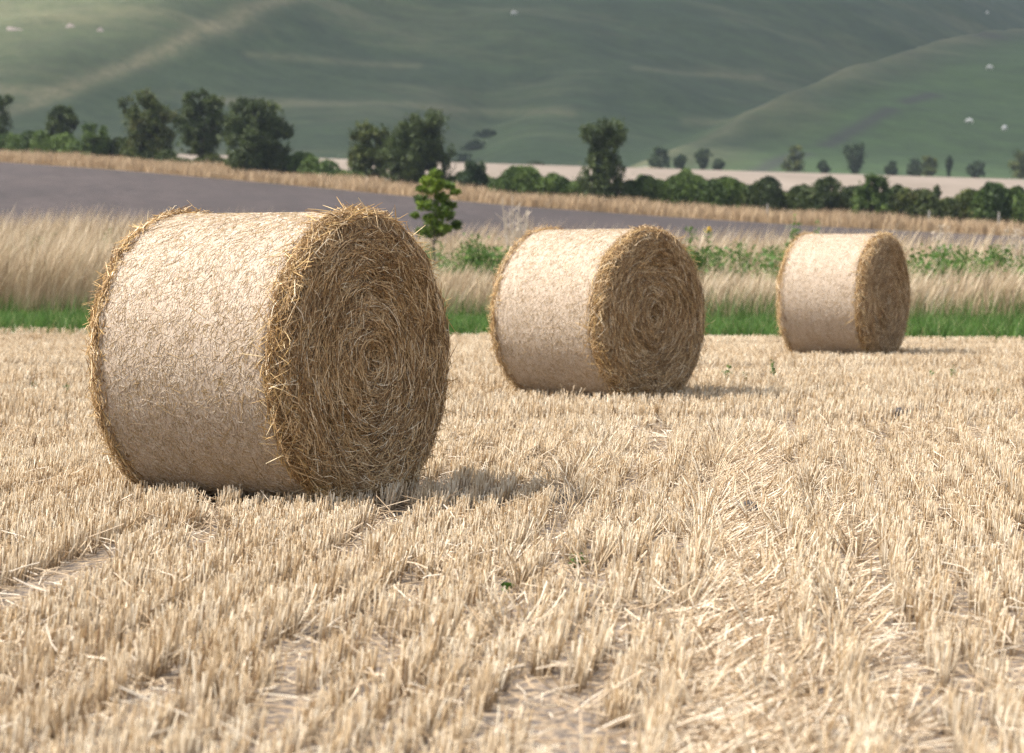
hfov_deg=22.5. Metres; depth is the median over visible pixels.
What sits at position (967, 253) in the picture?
margin weed
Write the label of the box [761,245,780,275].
margin weed
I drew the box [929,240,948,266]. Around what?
margin weed
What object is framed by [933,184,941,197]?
hedgerow bush
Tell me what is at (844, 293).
straw bale
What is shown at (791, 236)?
margin weed
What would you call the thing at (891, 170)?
bush
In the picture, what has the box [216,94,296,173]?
hedgerow tree
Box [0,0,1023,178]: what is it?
hills
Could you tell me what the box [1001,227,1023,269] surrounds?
dead thistle
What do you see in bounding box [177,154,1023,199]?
field
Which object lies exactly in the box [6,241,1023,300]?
nettle patch
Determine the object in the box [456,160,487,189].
hedgerow bush
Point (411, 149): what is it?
hedgerow tree
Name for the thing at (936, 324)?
green grass
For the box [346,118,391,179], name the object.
hedgerow tree
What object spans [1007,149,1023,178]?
bush
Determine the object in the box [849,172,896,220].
hedgerow bush
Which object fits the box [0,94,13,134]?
hedgerow tree
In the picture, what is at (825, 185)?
hedgerow bush
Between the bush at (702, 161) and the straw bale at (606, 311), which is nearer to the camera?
the straw bale at (606, 311)
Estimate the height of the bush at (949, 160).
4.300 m
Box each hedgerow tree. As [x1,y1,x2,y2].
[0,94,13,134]
[44,104,79,135]
[118,87,178,160]
[169,87,226,155]
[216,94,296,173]
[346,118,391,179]
[373,107,458,184]
[571,116,636,201]
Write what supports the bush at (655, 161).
on the far verge
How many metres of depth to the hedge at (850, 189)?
175.15 m
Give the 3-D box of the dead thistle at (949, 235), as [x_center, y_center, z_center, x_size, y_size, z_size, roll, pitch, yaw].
[7.634,-1.827,45.913,0.359,1.815,0.568,3,4,44]
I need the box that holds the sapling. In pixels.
[409,166,463,266]
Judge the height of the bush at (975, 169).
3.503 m
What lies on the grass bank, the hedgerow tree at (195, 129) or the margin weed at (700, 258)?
the hedgerow tree at (195, 129)
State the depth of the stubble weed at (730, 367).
24.86 m
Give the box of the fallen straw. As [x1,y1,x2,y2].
[0,331,1023,752]
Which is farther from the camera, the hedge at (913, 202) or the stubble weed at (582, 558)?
the hedge at (913, 202)
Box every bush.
[78,122,112,157]
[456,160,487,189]
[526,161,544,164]
[646,146,670,168]
[673,154,686,168]
[694,147,712,169]
[712,158,724,169]
[780,144,805,172]
[809,174,852,213]
[816,159,830,173]
[842,141,867,173]
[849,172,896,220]
[883,160,897,175]
[905,157,922,175]
[921,155,937,176]
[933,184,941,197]
[945,154,953,176]
[965,160,985,177]
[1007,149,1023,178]
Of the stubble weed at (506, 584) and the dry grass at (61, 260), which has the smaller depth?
the stubble weed at (506, 584)
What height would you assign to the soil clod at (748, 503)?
0.107 m
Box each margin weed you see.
[433,232,499,288]
[682,226,707,277]
[700,225,723,282]
[717,239,762,279]
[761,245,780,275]
[781,214,801,252]
[814,220,819,233]
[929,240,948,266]
[941,246,990,275]
[978,244,1012,270]
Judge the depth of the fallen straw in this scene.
8.33 m
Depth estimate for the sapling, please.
47.33 m
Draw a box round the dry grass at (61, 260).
[0,204,1023,321]
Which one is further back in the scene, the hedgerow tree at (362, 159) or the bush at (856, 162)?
the bush at (856, 162)
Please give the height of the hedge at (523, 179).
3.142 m
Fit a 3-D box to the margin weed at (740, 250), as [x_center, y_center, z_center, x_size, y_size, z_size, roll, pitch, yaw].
[4.195,-1.781,47.568,1.168,1.526,1.086,0,3,0]
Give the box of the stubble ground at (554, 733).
[0,343,1023,752]
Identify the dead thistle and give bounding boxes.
[931,223,953,270]
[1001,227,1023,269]
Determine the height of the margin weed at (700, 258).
1.747 m
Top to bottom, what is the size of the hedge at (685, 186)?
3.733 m
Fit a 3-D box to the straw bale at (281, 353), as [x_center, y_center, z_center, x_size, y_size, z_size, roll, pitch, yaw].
[-1.203,-0.133,13.044,1.347,1.547,1.597,2,3,31]
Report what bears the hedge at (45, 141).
on the grass bank
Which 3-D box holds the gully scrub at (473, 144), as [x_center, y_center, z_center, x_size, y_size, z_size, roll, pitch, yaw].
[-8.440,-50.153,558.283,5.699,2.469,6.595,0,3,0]
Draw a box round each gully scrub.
[453,153,478,162]
[460,140,485,149]
[473,129,496,136]
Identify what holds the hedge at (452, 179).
on the grass bank
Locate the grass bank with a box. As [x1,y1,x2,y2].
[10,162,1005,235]
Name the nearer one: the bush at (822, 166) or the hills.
the bush at (822, 166)
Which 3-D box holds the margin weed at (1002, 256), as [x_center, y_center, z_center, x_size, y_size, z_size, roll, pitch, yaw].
[8.921,-1.731,47.471,0.938,1.434,0.804,0,3,0]
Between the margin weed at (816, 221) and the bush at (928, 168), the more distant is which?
the bush at (928, 168)
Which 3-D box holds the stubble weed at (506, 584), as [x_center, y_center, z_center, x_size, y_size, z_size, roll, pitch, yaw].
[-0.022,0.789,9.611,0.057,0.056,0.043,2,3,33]
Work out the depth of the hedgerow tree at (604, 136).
174.37 m
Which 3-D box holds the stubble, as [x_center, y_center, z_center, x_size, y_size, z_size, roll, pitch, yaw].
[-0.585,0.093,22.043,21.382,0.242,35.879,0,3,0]
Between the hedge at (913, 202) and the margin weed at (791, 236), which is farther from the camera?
the hedge at (913, 202)
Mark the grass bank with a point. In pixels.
(457, 200)
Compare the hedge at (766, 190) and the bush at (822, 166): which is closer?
the hedge at (766, 190)
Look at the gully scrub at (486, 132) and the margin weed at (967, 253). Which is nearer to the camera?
the margin weed at (967, 253)
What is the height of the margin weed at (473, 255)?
1.652 m
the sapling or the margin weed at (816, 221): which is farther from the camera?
the margin weed at (816, 221)
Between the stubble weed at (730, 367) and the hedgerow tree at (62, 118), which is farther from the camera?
the hedgerow tree at (62, 118)
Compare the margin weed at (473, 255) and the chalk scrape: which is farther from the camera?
the chalk scrape
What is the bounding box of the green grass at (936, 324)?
[0,283,1023,342]
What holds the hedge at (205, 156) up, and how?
on the grass bank
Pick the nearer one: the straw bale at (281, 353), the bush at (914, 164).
the straw bale at (281, 353)
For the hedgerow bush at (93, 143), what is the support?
on the grass bank
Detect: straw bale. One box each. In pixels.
[79,196,462,503]
[485,224,714,402]
[773,229,914,355]
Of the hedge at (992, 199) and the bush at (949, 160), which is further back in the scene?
the bush at (949, 160)
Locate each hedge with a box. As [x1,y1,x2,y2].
[0,130,82,155]
[108,137,183,162]
[166,151,227,166]
[273,151,364,179]
[444,169,495,186]
[485,165,582,202]
[617,167,746,209]
[731,175,825,212]
[839,185,880,215]
[881,183,979,221]
[967,181,1023,226]
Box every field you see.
[0,162,1023,255]
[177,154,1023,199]
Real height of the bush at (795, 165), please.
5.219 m
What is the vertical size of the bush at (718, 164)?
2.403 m
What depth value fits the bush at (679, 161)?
449.97 m
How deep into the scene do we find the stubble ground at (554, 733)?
7.75 m
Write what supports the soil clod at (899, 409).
on the stubble ground at (554, 733)
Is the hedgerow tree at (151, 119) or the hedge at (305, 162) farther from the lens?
the hedgerow tree at (151, 119)
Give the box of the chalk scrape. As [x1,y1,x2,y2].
[6,27,22,30]
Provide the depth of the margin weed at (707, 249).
46.42 m
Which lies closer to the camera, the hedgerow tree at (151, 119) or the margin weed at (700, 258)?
the margin weed at (700, 258)
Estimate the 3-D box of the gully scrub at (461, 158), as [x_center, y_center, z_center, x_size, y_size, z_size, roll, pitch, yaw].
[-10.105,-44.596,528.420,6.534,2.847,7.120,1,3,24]
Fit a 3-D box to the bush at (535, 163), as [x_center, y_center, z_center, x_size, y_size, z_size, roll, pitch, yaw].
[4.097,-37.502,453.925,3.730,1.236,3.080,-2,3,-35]
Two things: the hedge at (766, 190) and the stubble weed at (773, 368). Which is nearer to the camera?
the stubble weed at (773, 368)
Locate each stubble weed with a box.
[500,582,513,592]
[569,552,587,567]
[720,364,732,379]
[770,359,775,377]
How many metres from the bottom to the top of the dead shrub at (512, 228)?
2.329 m
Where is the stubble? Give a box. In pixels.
[0,324,1023,752]
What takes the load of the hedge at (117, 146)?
on the grass bank
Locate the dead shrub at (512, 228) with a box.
[498,196,532,249]
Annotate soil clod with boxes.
[737,500,759,512]
[893,407,907,421]

